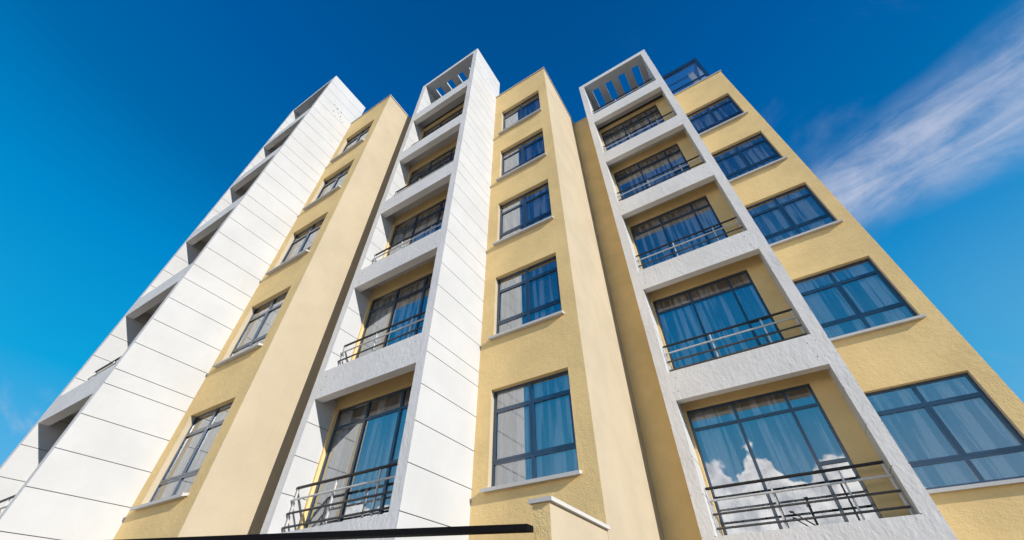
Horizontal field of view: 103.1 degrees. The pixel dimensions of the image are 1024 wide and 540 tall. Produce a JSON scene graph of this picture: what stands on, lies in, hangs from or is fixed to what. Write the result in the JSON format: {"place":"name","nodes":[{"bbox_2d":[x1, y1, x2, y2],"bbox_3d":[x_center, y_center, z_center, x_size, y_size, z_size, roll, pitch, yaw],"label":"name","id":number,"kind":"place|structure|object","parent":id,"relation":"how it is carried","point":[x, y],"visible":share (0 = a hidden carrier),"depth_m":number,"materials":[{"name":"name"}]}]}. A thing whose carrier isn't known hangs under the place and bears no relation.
{"place":"outdoors","nodes":[
{"label":"outdoors","id":0,"kind":"place"},
{"bbox_2d":[0,48,1023,539],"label":"apartment building","id":1,"kind":"structure","parent":0,"point":[316,206],"depth_m":8.74,"materials":[{"name":"beige paint"}]},
{"bbox_2d":[129,402,232,510],"bbox_3d":[-6.271,3.550,7.917,1.796,1.843,0.265,-23,-48,23],"label":"window","id":2,"kind":"structure","parent":1,"relation":"in","point":[185,474],"depth_m":7.95,"materials":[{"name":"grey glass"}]},
{"bbox_2d":[160,407,230,498],"bbox_3d":[-6.167,3.620,8.050,1.660,1.740,0.031,-23,-48,23],"label":"curtain","id":3,"kind":"object","parent":1,"relation":"hanging from","point":[220,416],"visible":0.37,"depth_m":8.16,"materials":[{"name":"fabric"}]},
{"bbox_2d":[212,292,287,367],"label":"window","id":4,"kind":"structure","parent":1,"relation":"in","point":[262,315],"depth_m":10.14,"materials":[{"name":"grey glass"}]},
{"bbox_2d":[256,312,277,343],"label":"curtain","id":5,"kind":"object","parent":1,"relation":"hanging from","point":[270,324],"visible":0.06,"depth_m":10.03,"materials":[{"name":"fabric"}]},
{"bbox_2d":[265,218,324,274],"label":"window","id":6,"kind":"structure","parent":1,"relation":"in","point":[302,242],"depth_m":12.21,"materials":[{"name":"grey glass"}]},
{"bbox_2d":[302,164,351,210],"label":"window","id":7,"kind":"structure","parent":1,"relation":"in","point":[334,183],"depth_m":14.32,"materials":[{"name":"grey glass"}]},
{"bbox_2d":[330,124,371,162],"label":"window","id":8,"kind":"structure","parent":1,"relation":"in","point":[359,138],"depth_m":16.37,"materials":[{"name":"grey glass"}]},
{"bbox_2d":[303,386,411,528],"bbox_3d":[-2.663,3.525,7.275,2.312,2.640,0.064,-23,-48,23],"label":"balcony window","id":9,"kind":"structure","parent":1,"relation":"in","point":[404,391],"depth_m":7.67,"materials":[{"name":"black metal"}]},
{"bbox_2d":[310,391,408,526],"bbox_3d":[-2.623,3.570,7.322,2.300,2.610,0.030,-23,-48,23],"label":"curtain","id":10,"kind":"object","parent":1,"relation":"hanging from","point":[338,448],"visible":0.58,"depth_m":7.46,"materials":[{"name":"fabric"}]},
{"bbox_2d":[355,273,432,358],"bbox_3d":[-2.662,1.353,9.344,2.312,2.640,0.064,-23,-48,23],"label":"balcony window","id":11,"kind":"structure","parent":1,"relation":"in","point":[426,286],"depth_m":9.92,"materials":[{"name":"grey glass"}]},
{"bbox_2d":[361,279,431,355],"bbox_3d":[-2.623,1.397,9.390,2.300,2.610,0.034,-23,-48,23],"label":"curtain","id":12,"kind":"object","parent":1,"relation":"hanging from","point":[403,303],"visible":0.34,"depth_m":9.83,"materials":[{"name":"fabric"}]},
{"bbox_2d":[391,209,437,253],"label":"curtain","id":13,"kind":"object","parent":1,"relation":"hanging from","point":[433,218],"visible":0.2,"depth_m":12.05,"materials":[{"name":"fabric"}]},
{"bbox_2d":[386,198,446,255],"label":"balcony window","id":14,"kind":"structure","parent":1,"relation":"in","point":[441,208],"depth_m":12.10,"materials":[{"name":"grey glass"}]},
{"bbox_2d":[408,146,455,185],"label":"balcony window","id":15,"kind":"structure","parent":1,"relation":"in","point":[450,151],"depth_m":14.27,"materials":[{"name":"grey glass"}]},
{"bbox_2d":[412,151,454,182],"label":"curtain","id":16,"kind":"object","parent":1,"relation":"hanging from","point":[433,167],"visible":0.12,"depth_m":14.33,"materials":[{"name":"fabric"}]},
{"bbox_2d":[422,108,462,137],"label":"balcony window","id":17,"kind":"structure","parent":1,"relation":"in","point":[460,111],"depth_m":16.34,"materials":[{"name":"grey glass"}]},
{"bbox_2d":[498,93,541,134],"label":"window","id":18,"kind":"structure","parent":1,"relation":"in","point":[521,106],"depth_m":15.48,"materials":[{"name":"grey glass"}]},
{"bbox_2d":[496,131,546,181],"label":"window","id":19,"kind":"structure","parent":1,"relation":"in","point":[541,155],"depth_m":13.24,"materials":[{"name":"grey metal"}]},
{"bbox_2d":[505,96,538,127],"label":"curtain","id":20,"kind":"object","parent":1,"relation":"hanging from","point":[515,117],"visible":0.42,"depth_m":15.72,"materials":[{"name":"fabric"}]},
{"bbox_2d":[492,182,553,245],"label":"window","id":21,"kind":"structure","parent":1,"relation":"in","point":[524,204],"depth_m":11.14,"materials":[{"name":"grey metal"}]},
{"bbox_2d":[504,134,543,171],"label":"curtain","id":22,"kind":"object","parent":1,"relation":"hanging from","point":[528,156],"visible":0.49,"depth_m":13.61,"materials":[{"name":"fabric"}]},
{"bbox_2d":[503,188,546,237],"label":"curtain","id":23,"kind":"object","parent":1,"relation":"hanging from","point":[539,202],"visible":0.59,"depth_m":11.50,"materials":[{"name":"fabric"}]},
{"bbox_2d":[488,256,563,339],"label":"window","id":24,"kind":"structure","parent":1,"relation":"in","point":[529,311],"depth_m":9.08,"materials":[{"name":"grey metal"}]},
{"bbox_2d":[501,266,553,331],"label":"curtain","id":25,"kind":"object","parent":1,"relation":"hanging from","point":[517,297],"visible":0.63,"depth_m":9.37,"materials":[{"name":"fabric"}]},
{"bbox_2d":[480,370,581,491],"bbox_3d":[0.309,2.750,7.073,1.796,1.843,0.265,-23,-48,23],"label":"window","id":26,"kind":"structure","parent":1,"relation":"in","point":[533,454],"depth_m":7.02,"materials":[{"name":"black metal"}]},
{"bbox_2d":[499,375,577,484],"bbox_3d":[0.411,2.818,7.205,1.660,1.740,0.036,-23,-48,23],"label":"curtain","id":27,"kind":"object","parent":1,"relation":"hanging from","point":[559,460],"visible":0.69,"depth_m":7.18,"materials":[{"name":"fabric"}]},
{"bbox_2d":[603,109,659,147],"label":"curtain","id":28,"kind":"object","parent":1,"relation":"hanging from","point":[637,126],"visible":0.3,"depth_m":16.13,"materials":[{"name":"fabric"}]},
{"bbox_2d":[601,105,663,150],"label":"balcony window","id":29,"kind":"structure","parent":1,"relation":"in","point":[654,106],"depth_m":16.21,"materials":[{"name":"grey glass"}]},
{"bbox_2d":[616,147,688,199],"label":"curtain","id":30,"kind":"object","parent":1,"relation":"hanging from","point":[678,158],"visible":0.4,"depth_m":13.89,"materials":[{"name":"fabric"}]},
{"bbox_2d":[614,144,690,199],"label":"balcony window","id":31,"kind":"structure","parent":1,"relation":"in","point":[666,156],"depth_m":14.08,"materials":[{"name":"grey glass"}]},
{"bbox_2d":[630,196,727,268],"bbox_3d":[4.701,-0.784,11.446,2.312,2.640,0.064,-23,-48,23],"label":"balcony window","id":32,"kind":"structure","parent":1,"relation":"in","point":[661,224],"depth_m":11.96,"materials":[{"name":"grey metal"}]},
{"bbox_2d":[638,199,725,267],"bbox_3d":[4.742,-0.740,11.493,2.300,2.610,0.030,-23,-48,23],"label":"curtain","id":33,"kind":"object","parent":1,"relation":"hanging from","point":[704,213],"visible":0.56,"depth_m":11.71,"materials":[{"name":"fabric"}]},
{"bbox_2d":[689,98,740,132],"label":"curtain","id":34,"kind":"object","parent":1,"relation":"hanging from","point":[708,118],"visible":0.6,"depth_m":15.74,"materials":[{"name":"fabric"}]},
{"bbox_2d":[687,95,747,135],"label":"window","id":35,"kind":"structure","parent":1,"relation":"in","point":[709,111],"depth_m":15.31,"materials":[{"name":"grey metal"}]},
{"bbox_2d":[656,274,780,367],"bbox_3d":[4.740,1.432,9.423,2.300,2.610,0.031,-23,-48,23],"label":"curtain","id":36,"kind":"object","parent":1,"relation":"hanging from","point":[703,293],"visible":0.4,"depth_m":9.71,"materials":[{"name":"fabric"}]},
{"bbox_2d":[653,270,783,368],"bbox_3d":[4.700,1.388,9.376,2.312,2.640,0.064,-23,-48,23],"label":"balcony window","id":37,"kind":"structure","parent":1,"relation":"in","point":[727,278],"depth_m":9.83,"materials":[{"name":"black metal"}]},
{"bbox_2d":[719,136,778,178],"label":"curtain","id":38,"kind":"object","parent":1,"relation":"hanging from","point":[752,155],"visible":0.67,"depth_m":13.54,"materials":[{"name":"fabric"}]},
{"bbox_2d":[712,133,787,182],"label":"window","id":39,"kind":"structure","parent":1,"relation":"in","point":[749,166],"depth_m":13.21,"materials":[{"name":"grey metal"}]},
{"bbox_2d":[686,384,882,534],"bbox_3d":[4.699,3.559,7.307,2.312,2.640,0.064,-23,-48,23],"label":"balcony window","id":40,"kind":"structure","parent":1,"relation":"in","point":[791,410],"depth_m":7.57,"materials":[{"name":"black metal"}]},
{"bbox_2d":[694,388,877,534],"bbox_3d":[4.738,3.603,7.353,2.300,2.610,0.034,-23,-48,23],"label":"curtain","id":41,"kind":"object","parent":1,"relation":"hanging from","point":[717,453],"visible":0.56,"depth_m":7.38,"materials":[{"name":"fabric"}]},
{"bbox_2d":[750,190,825,243],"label":"curtain","id":42,"kind":"object","parent":1,"relation":"hanging from","point":[805,207],"visible":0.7,"depth_m":11.44,"materials":[{"name":"fabric"}]},
{"bbox_2d":[746,185,842,247],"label":"window","id":43,"kind":"structure","parent":1,"relation":"in","point":[795,227],"depth_m":11.15,"materials":[{"name":"grey metal"}]},
{"bbox_2d":[795,264,906,337],"bbox_3d":[7.744,0.720,9.348,1.660,1.740,0.036,-23,-48,23],"label":"curtain","id":44,"kind":"object","parent":1,"relation":"hanging from","point":[818,308],"visible":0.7,"depth_m":9.33,"materials":[{"name":"fabric"}]},
{"bbox_2d":[793,258,926,341],"bbox_3d":[7.641,0.652,9.217,1.796,1.843,0.265,-23,-48,23],"label":"window","id":45,"kind":"structure","parent":1,"relation":"in","point":[860,315],"depth_m":9.07,"materials":[{"name":"black metal"}]},
{"bbox_2d":[865,373,1023,493],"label":"window","id":46,"kind":"structure","parent":1,"relation":"in","point":[962,455],"depth_m":7.04,"materials":[{"name":"black metal"}]},
{"bbox_2d":[872,377,1023,487],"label":"curtain","id":47,"kind":"object","parent":1,"relation":"hanging from","point":[950,473],"visible":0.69,"depth_m":7.17,"materials":[{"name":"fabric"}]},
{"bbox_2d":[0,0,1023,465],"label":"sky","id":48,"kind":"structure","parent":0,"point":[124,123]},
{"bbox_2d":[789,497,818,525],"bbox_3d":[4.677,4.038,6.442,0.345,0.759,0.047,-23,-48,23],"label":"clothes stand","id":49,"kind":"object","parent":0,"point":[807,499],"visible":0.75,"depth_m":6.52,"materials":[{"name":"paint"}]},
{"label":"ground","id":50,"kind":"structure","parent":0,"visible":0},
{"bbox_2d":[119,524,533,539],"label":"black beam","id":51,"kind":"structure","parent":50,"relation":"on","point":[434,531],"depth_m":4.46,"materials":[{"name":"metal"}]},
{"bbox_2d":[528,496,609,539],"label":"garden wall","id":52,"kind":"structure","parent":50,"relation":"on","point":[554,518],"depth_m":4.53,"materials":[{"name":"beige paint"}]}
]}

